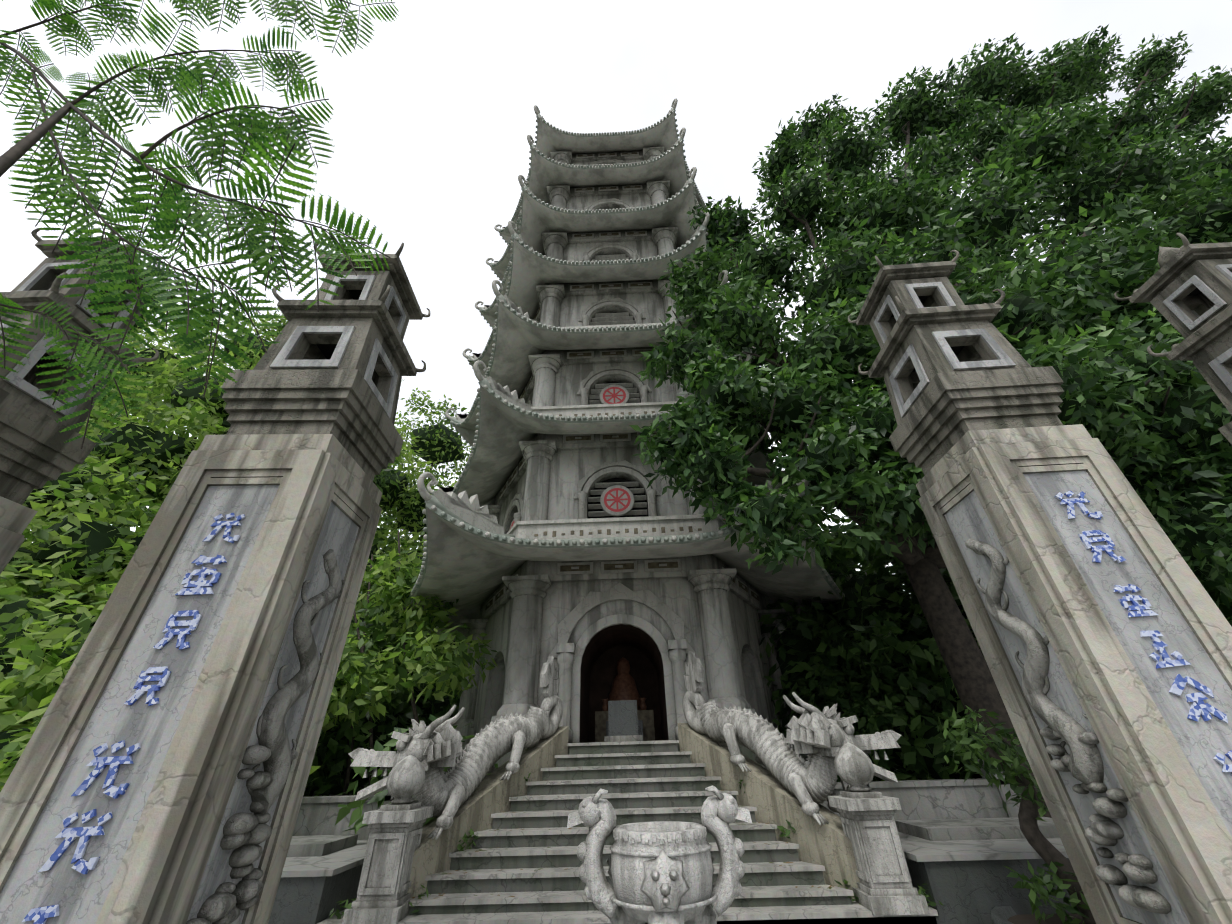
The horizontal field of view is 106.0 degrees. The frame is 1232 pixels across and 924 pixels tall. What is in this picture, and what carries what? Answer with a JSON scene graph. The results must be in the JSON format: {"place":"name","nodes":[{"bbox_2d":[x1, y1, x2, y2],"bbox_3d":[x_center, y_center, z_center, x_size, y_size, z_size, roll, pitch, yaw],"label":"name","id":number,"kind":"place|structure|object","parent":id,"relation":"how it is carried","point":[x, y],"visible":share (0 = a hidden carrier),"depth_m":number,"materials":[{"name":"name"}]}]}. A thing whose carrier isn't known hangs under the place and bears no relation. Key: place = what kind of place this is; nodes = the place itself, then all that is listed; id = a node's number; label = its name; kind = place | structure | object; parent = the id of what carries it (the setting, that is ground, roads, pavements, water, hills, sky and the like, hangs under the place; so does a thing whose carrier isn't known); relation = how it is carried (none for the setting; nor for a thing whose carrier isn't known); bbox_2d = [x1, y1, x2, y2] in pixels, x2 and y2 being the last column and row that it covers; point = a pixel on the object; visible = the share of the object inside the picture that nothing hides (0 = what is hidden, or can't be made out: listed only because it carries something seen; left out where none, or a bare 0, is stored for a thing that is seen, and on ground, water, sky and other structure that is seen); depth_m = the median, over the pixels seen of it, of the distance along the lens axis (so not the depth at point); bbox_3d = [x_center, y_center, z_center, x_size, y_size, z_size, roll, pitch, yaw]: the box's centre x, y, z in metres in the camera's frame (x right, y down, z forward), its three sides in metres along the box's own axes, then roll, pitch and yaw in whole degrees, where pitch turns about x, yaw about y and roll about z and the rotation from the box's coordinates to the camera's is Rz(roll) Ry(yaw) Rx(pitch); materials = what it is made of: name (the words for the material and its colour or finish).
{"place":"outdoors","nodes":[
{"label":"outdoors","id":0,"kind":"place"},
{"bbox_2d":[342,755,433,923],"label":"stair post","id":1,"kind":"object","parent":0,"point":[393,845],"visible":0.96,"depth_m":6.02,"materials":[{"name":"grey stone"}]},
{"bbox_2d":[0,0,1231,593],"label":"sky","id":2,"kind":"structure","parent":0,"point":[431,122],"materials":[{"name":"white"}]},
{"bbox_2d":[828,742,929,915],"bbox_3d":[3.359,4.776,6.215,0.680,1.750,0.680,-2,-32,1],"label":"stair post","id":3,"kind":"object","parent":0,"point":[871,833],"visible":0.96,"depth_m":5.92,"materials":[{"name":"grey stone"}]},
{"label":"ground","id":4,"kind":"structure","parent":0,"visible":0},
{"bbox_2d":[0,226,181,573],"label":"gate pillar","id":5,"kind":"structure","parent":4,"relation":"on","point":[37,451],"depth_m":4.50,"materials":[{"name":"stone"}]},
{"bbox_2d":[0,0,398,448],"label":"tree branches","id":6,"kind":"object","parent":4,"relation":"on","point":[173,192],"visible":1,"depth_m":3.03,"materials":[{"name":"green plant"}]},
{"bbox_2d":[0,243,430,923],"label":"gate pillar","id":7,"kind":"structure","parent":4,"relation":"on","point":[160,773],"depth_m":3.57,"materials":[{"name":"stone"}]},
{"bbox_2d":[0,304,1231,833],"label":"trees","id":8,"kind":"object","parent":4,"relation":"on","point":[866,652],"visible":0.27,"depth_m":12.69,"materials":[{"name":"green plant"}]},
{"bbox_2d":[317,723,937,923],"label":"podium stairs","id":9,"kind":"structure","parent":4,"relation":"on","point":[551,891],"depth_m":6.84,"materials":[{"name":"stone"}]},
{"bbox_2d":[349,656,562,839],"bbox_3d":[-2.609,4.794,8.316,2.966,2.761,2.826,-2,-32,1],"label":"dragon statue","id":10,"kind":"object","parent":9,"relation":"on","point":[434,747],"visible":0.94,"depth_m":7.33,"materials":[{"name":"grey stone"}]},
{"bbox_2d":[329,740,942,918],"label":"fallen leaves","id":11,"kind":"object","parent":9,"relation":"on","point":[921,890],"visible":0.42,"depth_m":6.17,"materials":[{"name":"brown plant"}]},
{"bbox_2d":[682,651,900,824],"bbox_3d":[2.880,4.562,8.235,3.104,2.721,2.873,-2,-32,1],"label":"dragon statue","id":12,"kind":"object","parent":9,"relation":"on","point":[818,737],"visible":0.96,"depth_m":7.28,"materials":[{"name":"grey stone"}]},
{"bbox_2d":[567,785,751,923],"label":"incense urn","id":13,"kind":"object","parent":4,"relation":"on","point":[660,872],"visible":1,"depth_m":3.33,"materials":[{"name":"stone"}]},
{"bbox_2d":[268,759,1070,923],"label":"terrace wall","id":14,"kind":"structure","parent":4,"relation":"on","point":[963,843],"depth_m":6.29,"materials":[{"name":"stone"}]},
{"bbox_2d":[386,98,866,747],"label":"pagoda tower","id":15,"kind":"structure","parent":14,"relation":"on","point":[588,558],"depth_m":13.59,"materials":[{"name":"stone"}]},
{"bbox_2d":[629,24,1231,817],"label":"banyan tree","id":16,"kind":"object","parent":14,"relation":"on","point":[1153,424],"visible":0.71,"depth_m":12.08,"materials":[{"name":"green plant"}]},
{"bbox_2d":[937,706,1095,923],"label":"small tree","id":17,"kind":"object","parent":4,"relation":"on","point":[1058,863],"visible":0.77,"depth_m":5.43,"materials":[{"name":"plant"}]},
{"bbox_2d":[848,250,1231,923],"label":"gate pillar","id":18,"kind":"structure","parent":4,"relation":"on","point":[1100,624],"depth_m":4.22,"materials":[{"name":"stone"}]},
{"bbox_2d":[1114,233,1231,444],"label":"gate pillar","id":19,"kind":"structure","parent":4,"relation":"on","point":[1185,290],"depth_m":5.74,"materials":[{"name":"stone"}]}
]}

